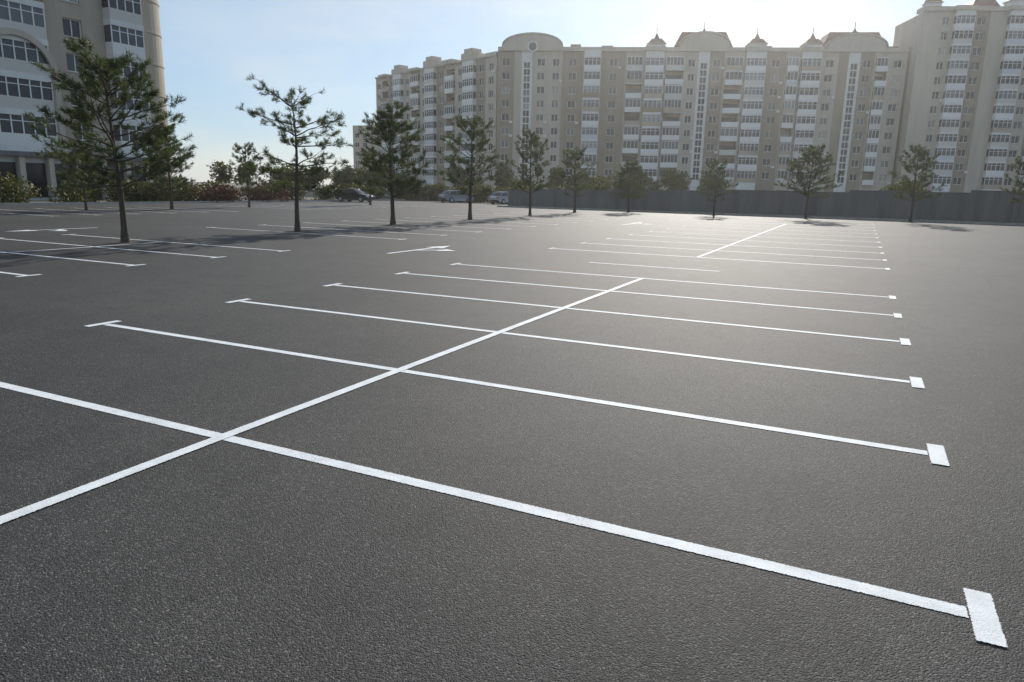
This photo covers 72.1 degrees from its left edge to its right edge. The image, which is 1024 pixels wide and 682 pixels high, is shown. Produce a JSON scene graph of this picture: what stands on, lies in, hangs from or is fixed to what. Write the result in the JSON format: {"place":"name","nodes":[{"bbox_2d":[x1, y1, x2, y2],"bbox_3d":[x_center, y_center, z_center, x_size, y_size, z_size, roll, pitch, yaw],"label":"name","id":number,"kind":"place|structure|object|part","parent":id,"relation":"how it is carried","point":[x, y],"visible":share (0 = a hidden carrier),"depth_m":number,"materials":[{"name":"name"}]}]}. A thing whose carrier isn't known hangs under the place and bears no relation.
{"place":"outdoors","nodes":[
{"label":"outdoors","id":0,"kind":"place"},
{"bbox_2d":[350,100,430,224],"bbox_3d":[-6.136,-8.873,35.198,3.837,6.161,4.257,2,12,1],"label":"pine tree","id":1,"kind":"object","parent":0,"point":[390,158],"visible":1,"depth_m":34.74,"materials":[{"name":"green plant"}]},
{"bbox_2d":[12,181,873,219],"bbox_3d":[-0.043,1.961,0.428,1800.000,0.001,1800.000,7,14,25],"label":"ground","id":2,"kind":"structure","parent":0,"point":[309,195],"depth_m":105.94,"materials":[{"name":"green plant"}]},
{"bbox_2d":[0,0,171,200],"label":"apartment tower","id":3,"kind":"structure","parent":2,"relation":"on","point":[34,30],"depth_m":62.43,"materials":[{"name":"beige paint"}]},
{"bbox_2d":[0,0,151,142],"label":"window frames","id":4,"kind":"structure","parent":3,"relation":"in","point":[132,1],"depth_m":61.40,"materials":[{"name":"white plastic"}]},
{"bbox_2d":[0,0,166,196],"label":"window glass","id":5,"kind":"structure","parent":3,"relation":"in","point":[36,172],"depth_m":62.96,"materials":[{"name":"black glass"}]},
{"bbox_2d":[185,180,291,202],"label":"red shrubs","id":6,"kind":"object","parent":2,"relation":"on","point":[224,193],"visible":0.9,"depth_m":68.59,"materials":[{"name":"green plant"}]},
{"bbox_2d":[0,171,582,202],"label":"hedge bushes","id":7,"kind":"object","parent":2,"relation":"on","point":[141,192],"visible":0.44,"depth_m":64.26,"materials":[{"name":"green plant"}]},
{"bbox_2d":[353,125,376,170],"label":"walls","id":8,"kind":"structure","parent":2,"relation":"on","point":[360,140],"depth_m":240.26,"materials":[{"name":"beige paint"}]},
{"bbox_2d":[355,134,366,164],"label":"window glass","id":9,"kind":"object","parent":8,"relation":"attached to","point":[364,145],"visible":0.32,"depth_m":240.78,"materials":[{"name":"grey glass"}]},
{"bbox_2d":[355,133,366,160],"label":"window frames","id":10,"kind":"structure","parent":8,"relation":"attached to","point":[357,146],"depth_m":241.36,"materials":[{"name":"white plastic"}]},
{"bbox_2d":[206,160,925,190],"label":"distant trees","id":11,"kind":"object","parent":2,"relation":"on","point":[504,178],"visible":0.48,"depth_m":97.07,"materials":[{"name":"green plant"}]},
{"bbox_2d":[376,11,1023,193],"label":"walls","id":12,"kind":"structure","parent":2,"relation":"on","point":[919,35],"depth_m":155.32,"materials":[{"name":"beige paint"}]},
{"bbox_2d":[503,33,886,51],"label":"gables","id":13,"kind":"object","parent":12,"relation":"on","point":[705,42],"visible":0.99,"depth_m":154.50,"materials":[{"name":"beige paint"}]},
{"bbox_2d":[375,0,1023,181],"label":"trim","id":14,"kind":"structure","parent":12,"relation":"attached to","point":[468,54],"depth_m":155.15,"materials":[{"name":"beige paint"}]},
{"bbox_2d":[649,0,1007,46],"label":"roof","id":15,"kind":"structure","parent":14,"relation":"on","point":[827,38],"depth_m":153.68,"materials":[{"name":"metal"}]},
{"bbox_2d":[378,17,1023,184],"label":"window glass","id":16,"kind":"object","parent":12,"relation":"attached to","point":[572,62],"visible":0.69,"depth_m":158.48,"materials":[{"name":"grey glass"}]},
{"bbox_2d":[378,15,1023,185],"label":"window frames","id":17,"kind":"structure","parent":12,"relation":"attached to","point":[801,118],"depth_m":156.58,"materials":[{"name":"white plastic"}]},
{"bbox_2d":[381,15,1023,184],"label":"balcony glass","id":18,"kind":"object","parent":12,"relation":"attached to","point":[630,102],"visible":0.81,"depth_m":156.05,"materials":[{"name":"grey glass"}]},
{"bbox_2d":[381,23,1023,189],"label":"balcony panels","id":19,"kind":"object","parent":12,"relation":"attached to","point":[815,97],"visible":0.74,"depth_m":156.76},
{"bbox_2d":[562,44,897,47],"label":"chimneys","id":20,"kind":"object","parent":12,"relation":"on","point":[575,45],"visible":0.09,"depth_m":161.90,"materials":[{"name":"beige paint"}]},
{"bbox_2d":[509,205,1012,222],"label":"grass verge","id":21,"kind":"object","parent":2,"relation":"on","point":[776,214],"depth_m":62.59,"materials":[{"name":"green plant"}]},
{"bbox_2d":[508,189,1019,222],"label":"posts","id":22,"kind":"object","parent":2,"relation":"on","point":[970,208],"visible":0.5,"depth_m":62.64,"materials":[{"name":"concrete"}]},
{"bbox_2d":[511,190,1023,222],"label":"panels","id":23,"kind":"object","parent":2,"relation":"on","point":[992,206],"visible":0.72,"depth_m":62.67,"materials":[{"name":"concrete"}]},
{"bbox_2d":[511,189,1023,192],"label":"coping","id":24,"kind":"object","parent":23,"relation":"on","point":[762,190],"visible":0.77,"depth_m":64.17,"materials":[{"name":"concrete"}]},
{"bbox_2d":[0,200,1023,681],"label":"parking lot","id":25,"kind":"structure","parent":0,"point":[222,560],"depth_m":5.55,"materials":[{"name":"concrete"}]},
{"bbox_2d":[54,139,110,210],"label":"pine tree","id":26,"kind":"object","parent":25,"relation":"on","point":[75,184],"visible":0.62,"depth_m":43.75,"materials":[{"name":"green plant"}]},
{"bbox_2d":[22,34,196,243],"bbox_3d":[-12.254,-6.132,21.821,4.722,6.250,4.361,-7,15,-35],"label":"pine tree","id":27,"kind":"object","parent":25,"relation":"on","point":[92,87],"visible":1,"depth_m":21.49,"materials":[{"name":"green plant"}]},
{"bbox_2d":[140,124,194,209],"bbox_3d":[-23.631,-12.003,48.325,3.535,5.924,3.186,5,13,16],"label":"pine tree","id":28,"kind":"object","parent":25,"relation":"on","point":[174,178],"visible":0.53,"depth_m":48.34,"materials":[{"name":"green plant"}]},
{"bbox_2d":[228,142,262,206],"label":"pine tree","id":29,"kind":"object","parent":25,"relation":"on","point":[237,148],"visible":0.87,"depth_m":55.34,"materials":[{"name":"green plant"}]},
{"bbox_2d":[234,73,354,232],"bbox_3d":[-8.682,-7.665,28.930,4.320,6.360,4.449,3,12,7],"label":"pine tree","id":30,"kind":"object","parent":25,"relation":"on","point":[262,169],"visible":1,"depth_m":28.42,"materials":[{"name":"green plant"}]},
{"bbox_2d":[334,188,375,201],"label":"parked car","id":31,"kind":"object","parent":25,"relation":"on","point":[351,194],"visible":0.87,"depth_m":79.89,"materials":[{"name":"black paint"}]},
{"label":"windows","id":32,"kind":"part","parent":31,"relation":"part of","materials":[{"name":"black glass"}]},
{"bbox_2d":[349,149,386,204],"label":"pine tree","id":33,"kind":"object","parent":25,"relation":"on","point":[364,174],"visible":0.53,"depth_m":68.55,"materials":[{"name":"green plant"}]},
{"bbox_2d":[438,190,473,202],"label":"parked car","id":34,"kind":"object","parent":25,"relation":"on","point":[451,196],"visible":0.85,"depth_m":87.41,"materials":[{"name":"silver paint"}]},
{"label":"windows","id":35,"kind":"part","parent":34,"relation":"part of","materials":[{"name":"grey glass"}]},
{"bbox_2d":[433,114,509,219],"bbox_3d":[-2.425,-10.420,42.271,4.684,6.332,3.581,1,12,0],"label":"pine tree","id":36,"kind":"object","parent":25,"relation":"on","point":[481,144],"visible":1,"depth_m":41.97,"materials":[{"name":"green plant"}]},
{"bbox_2d":[488,191,507,203],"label":"parked car","id":37,"kind":"object","parent":25,"relation":"on","point":[499,196],"visible":0.56,"depth_m":84.06,"materials":[{"name":"white paint"}]},
{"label":"windows","id":38,"kind":"part","parent":37,"relation":"part of","materials":[{"name":"grey glass"}]},
{"bbox_2d":[0,203,1007,646],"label":"painted parking lines","id":39,"kind":"object","parent":25,"relation":"on","point":[982,609],"visible":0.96,"depth_m":5.68,"materials":[{"name":"paint"}]},
{"bbox_2d":[0,199,1023,224],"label":"kerb","id":40,"kind":"structure","parent":25,"relation":"on","point":[535,207],"depth_m":61.27,"materials":[{"name":"concrete"}]},
{"bbox_2d":[505,128,554,215],"bbox_3d":[1.216,-12.084,50.446,3.558,6.244,3.787,0,12,-5],"label":"pine tree","id":41,"kind":"object","parent":25,"relation":"on","point":[535,138],"visible":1,"depth_m":50.13,"materials":[{"name":"green plant"}]},
{"bbox_2d":[556,146,597,212],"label":"pine tree","id":42,"kind":"object","parent":25,"relation":"on","point":[581,153],"visible":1,"depth_m":59.21,"materials":[{"name":"green plant"}]},
{"bbox_2d":[609,158,651,212],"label":"pine tree","id":43,"kind":"object","parent":25,"relation":"on","point":[622,183],"visible":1,"depth_m":63.01,"materials":[{"name":"green plant"}]},
{"bbox_2d":[697,158,737,215],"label":"pine tree","id":44,"kind":"object","parent":25,"relation":"on","point":[720,167],"visible":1,"depth_m":59.94,"materials":[{"name":"green plant"}]},
{"bbox_2d":[773,144,842,218],"bbox_3d":[23.877,-12.884,56.632,4.537,6.126,4.190,-4,13,-21],"label":"pine tree","id":45,"kind":"object","parent":25,"relation":"on","point":[813,157],"visible":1,"depth_m":56.19,"materials":[{"name":"green plant"}]},
{"bbox_2d":[887,143,947,222],"bbox_3d":[30.764,-12.076,53.916,3.991,6.004,4.249,4,13,12],"label":"pine tree","id":46,"kind":"object","parent":25,"relation":"on","point":[917,167],"visible":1,"depth_m":53.62,"materials":[{"name":"green plant"}]},
{"bbox_2d":[998,156,1023,226],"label":"pine tree","id":47,"kind":"object","parent":25,"relation":"on","point":[1017,182],"visible":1,"depth_m":51.14,"materials":[{"name":"green plant"}]},
{"bbox_2d":[158,0,1006,184],"label":"sky","id":48,"kind":"structure","parent":0,"point":[210,48],"materials":[{"name":"blue"}]},
{"bbox_2d":[381,0,1023,191],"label":"bays","id":49,"kind":"object","parent":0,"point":[704,57],"visible":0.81,"depth_m":156.82,"materials":[{"name":"beige paint"}]},
{"bbox_2d":[380,66,967,186],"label":"air conditioners","id":50,"kind":"object","parent":49,"relation":"on","point":[777,111],"visible":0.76,"depth_m":157.62,"materials":[{"name":"white metal"}]},
{"bbox_2d":[389,11,1023,191],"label":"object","id":51,"kind":"object","parent":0,"point":[616,125],"visible":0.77,"depth_m":158.45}
]}

